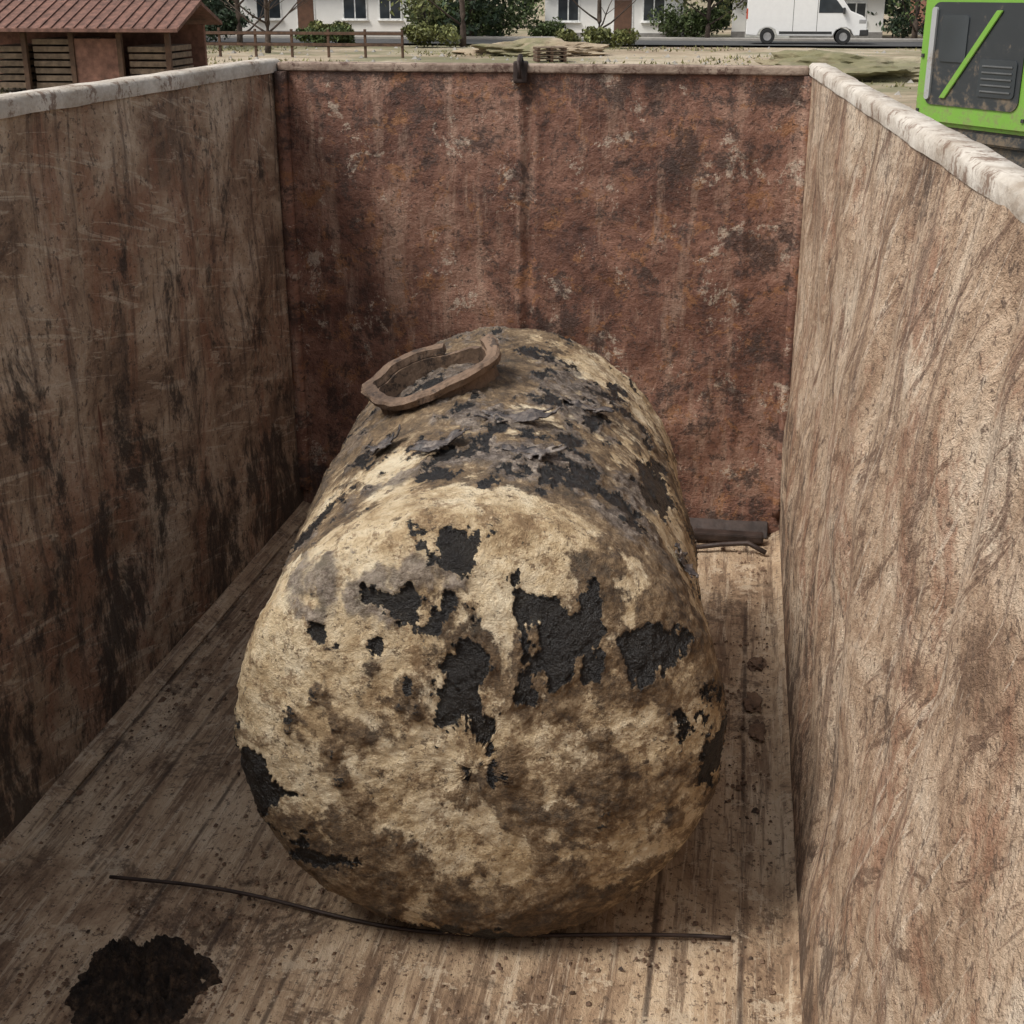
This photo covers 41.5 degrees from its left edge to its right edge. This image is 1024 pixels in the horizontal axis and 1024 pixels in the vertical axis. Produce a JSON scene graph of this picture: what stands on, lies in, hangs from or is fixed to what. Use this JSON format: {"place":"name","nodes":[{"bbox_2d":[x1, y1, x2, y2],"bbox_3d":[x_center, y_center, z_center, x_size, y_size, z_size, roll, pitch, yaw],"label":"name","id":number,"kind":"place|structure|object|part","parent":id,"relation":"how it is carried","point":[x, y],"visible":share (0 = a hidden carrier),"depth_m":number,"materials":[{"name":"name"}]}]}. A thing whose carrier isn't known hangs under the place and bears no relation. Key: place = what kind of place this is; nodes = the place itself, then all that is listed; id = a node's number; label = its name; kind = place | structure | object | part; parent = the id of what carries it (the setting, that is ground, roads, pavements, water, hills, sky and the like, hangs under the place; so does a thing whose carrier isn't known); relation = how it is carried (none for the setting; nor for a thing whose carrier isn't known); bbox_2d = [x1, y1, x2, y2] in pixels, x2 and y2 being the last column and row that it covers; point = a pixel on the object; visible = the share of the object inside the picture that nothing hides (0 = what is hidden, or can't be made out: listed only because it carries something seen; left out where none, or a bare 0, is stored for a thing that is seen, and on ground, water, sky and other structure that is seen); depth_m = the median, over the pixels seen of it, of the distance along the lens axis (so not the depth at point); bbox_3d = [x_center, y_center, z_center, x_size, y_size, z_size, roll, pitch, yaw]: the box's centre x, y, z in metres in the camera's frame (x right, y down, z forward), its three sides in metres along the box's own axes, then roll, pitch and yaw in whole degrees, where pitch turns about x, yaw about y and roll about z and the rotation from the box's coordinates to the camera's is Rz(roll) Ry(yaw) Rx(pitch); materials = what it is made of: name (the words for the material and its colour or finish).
{"place":"outdoors","nodes":[
{"label":"outdoors","id":0,"kind":"place"},
{"bbox_2d":[0,0,922,109],"bbox_3d":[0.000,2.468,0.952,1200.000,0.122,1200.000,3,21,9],"label":"ground","id":1,"kind":"structure","parent":0,"point":[908,98],"depth_m":60.29,"materials":[{"name":"beige plant"}]},
{"bbox_2d":[0,0,221,89],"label":"timber shed","id":2,"kind":"structure","parent":1,"relation":"on","point":[48,43],"depth_m":37.01,"materials":[{"name":"weathered plank"},{"name":"rusty sheet metal"},{"name":"dark wood"}]},
{"bbox_2d":[201,0,235,34],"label":"conifer tree","id":3,"kind":"object","parent":1,"relation":"on","point":[213,6],"visible":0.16,"depth_m":78.47,"materials":[{"name":"green plant"}]},
{"bbox_2d":[205,6,254,41],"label":"hedge","id":4,"kind":"object","parent":1,"relation":"on","point":[228,20],"visible":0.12,"depth_m":70.09,"materials":[{"name":"green plant"}]},
{"bbox_2d":[234,0,283,46],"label":"bare tree","id":5,"kind":"object","parent":1,"relation":"on","point":[239,28],"visible":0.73,"depth_m":68.09,"materials":[{"name":"brown plant"}]},
{"bbox_2d":[220,0,308,52],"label":"bare tree","id":6,"kind":"object","parent":1,"relation":"on","point":[266,4],"visible":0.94,"depth_m":60.94,"materials":[{"name":"brown plant"}]},
{"bbox_2d":[205,28,403,57],"bbox_3d":[-17.200,-20.320,58.307,25.700,1.195,0.145,3,21,9],"label":"wooden fence","id":7,"kind":"object","parent":1,"relation":"on","point":[328,44],"visible":0.55,"depth_m":56.89,"materials":[{"name":"brown wood"}]},
{"bbox_2d":[293,23,354,42],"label":"shrub","id":8,"kind":"object","parent":1,"relation":"on","point":[333,38],"visible":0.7,"depth_m":67.70,"materials":[{"name":"green plant"}]},
{"bbox_2d":[245,31,405,35],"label":"plinth","id":9,"kind":"structure","parent":1,"relation":"on","point":[354,31],"depth_m":80.64,"materials":[{"name":"grey concrete"}]},
{"bbox_2d":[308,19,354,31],"bbox_3d":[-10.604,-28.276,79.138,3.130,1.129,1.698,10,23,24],"label":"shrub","id":10,"kind":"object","parent":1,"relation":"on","point":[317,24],"visible":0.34,"depth_m":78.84,"materials":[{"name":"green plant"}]},
{"bbox_2d":[240,0,428,30],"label":"walls","id":11,"kind":"structure","parent":1,"relation":"on","point":[328,11],"depth_m":80.67,"materials":[{"name":"white paint"}]},
{"bbox_2d":[255,0,281,18],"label":"window frame","id":12,"kind":"object","parent":11,"relation":"attached to","point":[269,16],"visible":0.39,"depth_m":81.13,"materials":[{"name":"paint"}]},
{"bbox_2d":[256,0,263,17],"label":"window pane","id":13,"kind":"object","parent":12,"relation":"attached to","point":[259,8],"visible":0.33,"depth_m":81.16,"materials":[{"name":"black glass"}]},
{"bbox_2d":[269,0,279,17],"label":"window pane","id":14,"kind":"object","parent":12,"relation":"attached to","point":[274,12],"visible":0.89,"depth_m":81.06,"materials":[{"name":"black glass"}]},
{"bbox_2d":[255,19,283,20],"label":"sill","id":15,"kind":"structure","parent":11,"relation":"attached to","point":[271,19],"depth_m":81.20,"materials":[{"name":"paint"}]},
{"bbox_2d":[296,0,315,27],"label":"door frame","id":16,"kind":"object","parent":11,"relation":"attached to","point":[313,8],"visible":0.2,"depth_m":80.81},
{"bbox_2d":[297,0,313,28],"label":"door","id":17,"kind":"structure","parent":16,"relation":"in","point":[305,11],"depth_m":80.83,"materials":[{"name":"paint"}]},
{"bbox_2d":[342,0,367,19],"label":"window frame","id":18,"kind":"object","parent":11,"relation":"attached to","point":[355,18],"visible":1,"depth_m":80.39,"materials":[{"name":"paint"}]},
{"bbox_2d":[343,0,353,17],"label":"window pane","id":19,"kind":"object","parent":18,"relation":"attached to","point":[348,8],"visible":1,"depth_m":80.32,"materials":[{"name":"black glass"}]},
{"bbox_2d":[355,0,365,17],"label":"window pane","id":20,"kind":"object","parent":18,"relation":"attached to","point":[360,8],"visible":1,"depth_m":80.21,"materials":[{"name":"black glass"}]},
{"bbox_2d":[381,0,451,40],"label":"broadleaf tree","id":21,"kind":"object","parent":1,"relation":"on","point":[417,9],"visible":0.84,"depth_m":71.36,"materials":[{"name":"green plant"}]},
{"bbox_2d":[400,21,461,46],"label":"shrub","id":22,"kind":"object","parent":1,"relation":"on","point":[422,33],"visible":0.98,"depth_m":66.35,"materials":[{"name":"green plant"}]},
{"bbox_2d":[429,0,465,46],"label":"bare tree","id":23,"kind":"object","parent":1,"relation":"on","point":[462,24],"visible":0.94,"depth_m":67.59,"materials":[{"name":"brown plant"}]},
{"bbox_2d":[9,46,913,106],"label":"rubble stones","id":24,"kind":"object","parent":1,"relation":"on","point":[607,60],"visible":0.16,"depth_m":57.13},
{"bbox_2d":[438,0,503,35],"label":"conifer tree","id":25,"kind":"object","parent":1,"relation":"on","point":[472,29],"visible":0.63,"depth_m":76.36,"materials":[{"name":"green plant"}]},
{"bbox_2d":[402,0,544,35],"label":"hedge","id":26,"kind":"object","parent":1,"relation":"on","point":[513,22],"visible":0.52,"depth_m":77.19,"materials":[{"name":"green plant"}]},
{"bbox_2d":[0,54,1023,1023],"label":"waste container","id":27,"kind":"object","parent":1,"relation":"on","point":[788,300],"visible":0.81,"depth_m":4.32,"materials":[{"name":"metal"}]},
{"bbox_2d":[64,934,222,1023],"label":"soil heap","id":28,"kind":"object","parent":27,"relation":"on","point":[155,980],"visible":1,"depth_m":3.41,"materials":[{"name":"black soil"}]},
{"bbox_2d":[0,526,775,1023],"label":"rust flakes","id":29,"kind":"object","parent":27,"relation":"on","point":[658,918],"visible":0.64,"depth_m":3.71,"materials":[{"name":"brown metal"}]},
{"bbox_2d":[109,875,730,939],"bbox_3d":[-0.290,1.109,3.696,1.760,0.017,0.111,3,21,8],"label":"bent steel rod","id":30,"kind":"object","parent":27,"relation":"on","point":[407,929],"visible":0.91,"depth_m":3.67,"materials":[{"name":"brown metal"}]},
{"bbox_2d":[234,326,727,938],"bbox_3d":[-0.049,0.187,4.242,1.275,1.376,2.155,1,21,2],"label":"oil tank","id":31,"kind":"object","parent":27,"relation":"on","point":[480,688],"visible":1,"depth_m":3.31,"materials":[{"name":"metal"}]},
{"bbox_2d":[693,528,766,742],"bbox_3d":[0.861,0.431,5.437,0.336,0.074,1.816,3,21,9],"label":"scrap metal","id":32,"kind":"object","parent":27,"relation":"on","point":[757,729],"visible":1,"depth_m":6.12,"materials":[{"name":"metal"}]},
{"bbox_2d":[451,37,608,56],"bbox_3d":[0.870,-20.196,59.522,6.555,1.324,4.429,-5,22,-14],"label":"earth mound","id":33,"kind":"object","parent":1,"relation":"on","point":[522,46],"visible":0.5,"depth_m":58.47,"materials":[{"name":"beige soil"}]},
{"bbox_2d":[526,16,565,36],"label":"shrub","id":34,"kind":"object","parent":1,"relation":"on","point":[547,28],"visible":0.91,"depth_m":76.93,"materials":[{"name":"green plant"}]},
{"bbox_2d":[533,46,567,61],"bbox_3d":[1.508,-18.072,53.313,1.200,0.535,1.140,-3,21,-7],"label":"pallet stack","id":35,"kind":"object","parent":1,"relation":"on","point":[550,55],"visible":1,"depth_m":53.03,"materials":[{"name":"brown wood"}]},
{"bbox_2d":[202,0,909,27],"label":"distant treeline","id":36,"kind":"object","parent":1,"relation":"on","point":[232,3],"visible":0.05,"depth_m":102.36,"materials":[{"name":"green plant"}]},
{"bbox_2d":[554,26,640,47],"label":"shrub","id":37,"kind":"object","parent":1,"relation":"on","point":[592,34],"visible":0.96,"depth_m":66.05,"materials":[{"name":"green plant"}]},
{"bbox_2d":[573,0,635,43],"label":"bare tree","id":38,"kind":"object","parent":1,"relation":"on","point":[598,19],"visible":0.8,"depth_m":66.83,"materials":[{"name":"brown plant"}]},
{"bbox_2d":[545,0,683,32],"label":"walls","id":39,"kind":"structure","parent":1,"relation":"on","point":[589,7],"depth_m":77.22,"materials":[{"name":"white paint"}]},
{"bbox_2d":[612,0,633,32],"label":"door frame","id":40,"kind":"object","parent":39,"relation":"attached to","point":[632,15],"visible":0.2,"depth_m":76.99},
{"bbox_2d":[614,0,631,32],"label":"door","id":41,"kind":"structure","parent":40,"relation":"in","point":[623,20],"depth_m":76.98,"materials":[{"name":"paint"}]},
{"bbox_2d":[577,31,683,36],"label":"plinth","id":42,"kind":"structure","parent":1,"relation":"on","point":[645,35],"depth_m":77.17,"materials":[{"name":"grey concrete"}]},
{"bbox_2d":[646,2,733,36],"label":"hedge","id":43,"kind":"object","parent":1,"relation":"on","point":[694,23],"visible":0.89,"depth_m":75.40,"materials":[{"name":"green plant"}]},
{"bbox_2d":[665,0,746,37],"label":"broadleaf tree","id":44,"kind":"object","parent":1,"relation":"on","point":[708,17],"visible":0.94,"depth_m":73.95,"materials":[{"name":"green plant"}]},
{"bbox_2d":[731,0,884,37],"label":"garage","id":45,"kind":"structure","parent":1,"relation":"on","point":[860,7],"depth_m":78.85,"materials":[{"name":"paint"}]},
{"bbox_2d":[745,0,788,37],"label":"garage door","id":46,"kind":"structure","parent":45,"relation":"in","point":[758,35],"depth_m":79.77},
{"bbox_2d":[847,3,855,11],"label":"building window","id":47,"kind":"structure","parent":45,"relation":"in","point":[852,6],"depth_m":78.49,"materials":[{"name":"black glass"}]},
{"bbox_2d":[846,2,866,18],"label":"window frame","id":48,"kind":"structure","parent":45,"relation":"in","point":[846,2],"depth_m":78.45,"materials":[{"name":"paint"}]},
{"bbox_2d":[857,3,865,16],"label":"building window","id":49,"kind":"structure","parent":45,"relation":"in","point":[861,7],"depth_m":78.47,"materials":[{"name":"black glass"}]},
{"bbox_2d":[754,49,920,82],"bbox_3d":[10.873,-14.181,43.660,8.188,1.508,5.882,3,21,9],"label":"earth mound","id":50,"kind":"object","parent":1,"relation":"on","point":[900,69],"visible":0.34,"depth_m":42.13,"materials":[{"name":"beige soil"}]},
{"bbox_2d":[867,0,910,37],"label":"conifer tree","id":51,"kind":"object","parent":1,"relation":"on","point":[896,11],"visible":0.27,"depth_m":79.52,"materials":[{"name":"green plant"}]},
{"bbox_2d":[887,0,925,37],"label":"broadleaf tree","id":52,"kind":"object","parent":1,"relation":"on","point":[915,29],"visible":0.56,"depth_m":73.33,"materials":[{"name":"green plant"}]},
{"bbox_2d":[888,9,925,37],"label":"hedge","id":53,"kind":"object","parent":1,"relation":"on","point":[896,28],"visible":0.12,"depth_m":75.37,"materials":[{"name":"green plant"}]},
{"bbox_2d":[910,0,926,25],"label":"walls","id":54,"kind":"structure","parent":1,"relation":"on","point":[923,2],"depth_m":85.21,"materials":[{"name":"red brick"}]},
{"bbox_2d":[916,0,1023,167],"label":"excavator","id":55,"kind":"object","parent":1,"relation":"on","point":[971,81],"visible":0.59,"depth_m":11.34,"materials":[{"name":"green paint"}]},
{"bbox_2d":[938,15,969,62],"bbox_3d":[3.759,-4.029,11.496,0.008,0.380,0.320,-10,23,-24],"label":"panel window","id":56,"kind":"structure","parent":55,"relation":"in","point":[955,28],"depth_m":11.49,"materials":[{"name":"grey glass"}]},
{"bbox_2d":[976,59,1017,98],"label":"vent grille","id":57,"kind":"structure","parent":55,"relation":"in","point":[1007,63],"depth_m":11.13,"materials":[{"name":"grey metal"}]},
{"bbox_2d":[206,35,922,41],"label":"pavement","id":58,"kind":"structure","parent":0,"point":[673,38],"depth_m":73.79,"materials":[{"name":"grey concrete"}]},
{"bbox_2d":[207,38,922,45],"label":"road","id":59,"kind":"structure","parent":0,"point":[675,42],"depth_m":70.93,"materials":[{"name":"grey asphalt"}]},
{"bbox_2d":[746,0,868,44],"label":"white van","id":60,"kind":"object","parent":59,"relation":"on","point":[807,17],"visible":1,"depth_m":67.82,"materials":[{"name":"paint"}]},
{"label":"side window","id":61,"kind":"part","parent":60,"relation":"part of","materials":[{"name":"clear glass"}]},
{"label":"sill","id":62,"kind":"object","parent":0,"visible":0},
{"bbox_2d":[557,0,579,21],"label":"window frame","id":63,"kind":"object","parent":62,"relation":"on","point":[567,20],"visible":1,"depth_m":77.47,"materials":[{"name":"paint"}]},
{"bbox_2d":[558,0,567,19],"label":"window pane","id":64,"kind":"object","parent":63,"relation":"attached to","point":[562,8],"visible":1,"depth_m":77.40,"materials":[{"name":"black glass"}]},
{"bbox_2d":[569,0,577,19],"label":"window pane","id":65,"kind":"object","parent":63,"relation":"attached to","point":[573,10],"visible":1,"depth_m":77.33,"materials":[{"name":"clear glass"}]},
{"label":"sill","id":66,"kind":"object","parent":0,"visible":0},
{"bbox_2d":[642,0,665,21],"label":"window frame","id":67,"kind":"object","parent":66,"relation":"on","point":[643,20],"visible":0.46,"depth_m":76.69,"materials":[{"name":"paint"}]},
{"bbox_2d":[644,0,653,19],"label":"window pane","id":68,"kind":"object","parent":67,"relation":"attached to","point":[648,5],"visible":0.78,"depth_m":76.63,"materials":[{"name":"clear glass"}]},
{"bbox_2d":[654,0,663,19],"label":"window pane","id":69,"kind":"object","parent":67,"relation":"attached to","point":[658,2],"visible":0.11,"depth_m":76.50,"materials":[{"name":"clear glass"}]},
{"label":"sill","id":70,"kind":"object","parent":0,"visible":0},
{"bbox_2d":[378,0,401,19],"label":"window frame","id":71,"kind":"object","parent":70,"relation":"on","point":[390,18],"visible":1,"depth_m":80.05,"materials":[{"name":"paint"}]},
{"bbox_2d":[379,0,389,17],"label":"window pane","id":72,"kind":"object","parent":71,"relation":"attached to","point":[384,11],"visible":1,"depth_m":79.99,"materials":[{"name":"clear glass"}]},
{"bbox_2d":[390,0,399,17],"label":"window pane","id":73,"kind":"object","parent":71,"relation":"attached to","point":[396,11],"visible":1,"depth_m":79.88,"materials":[{"name":"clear glass"}]}
]}

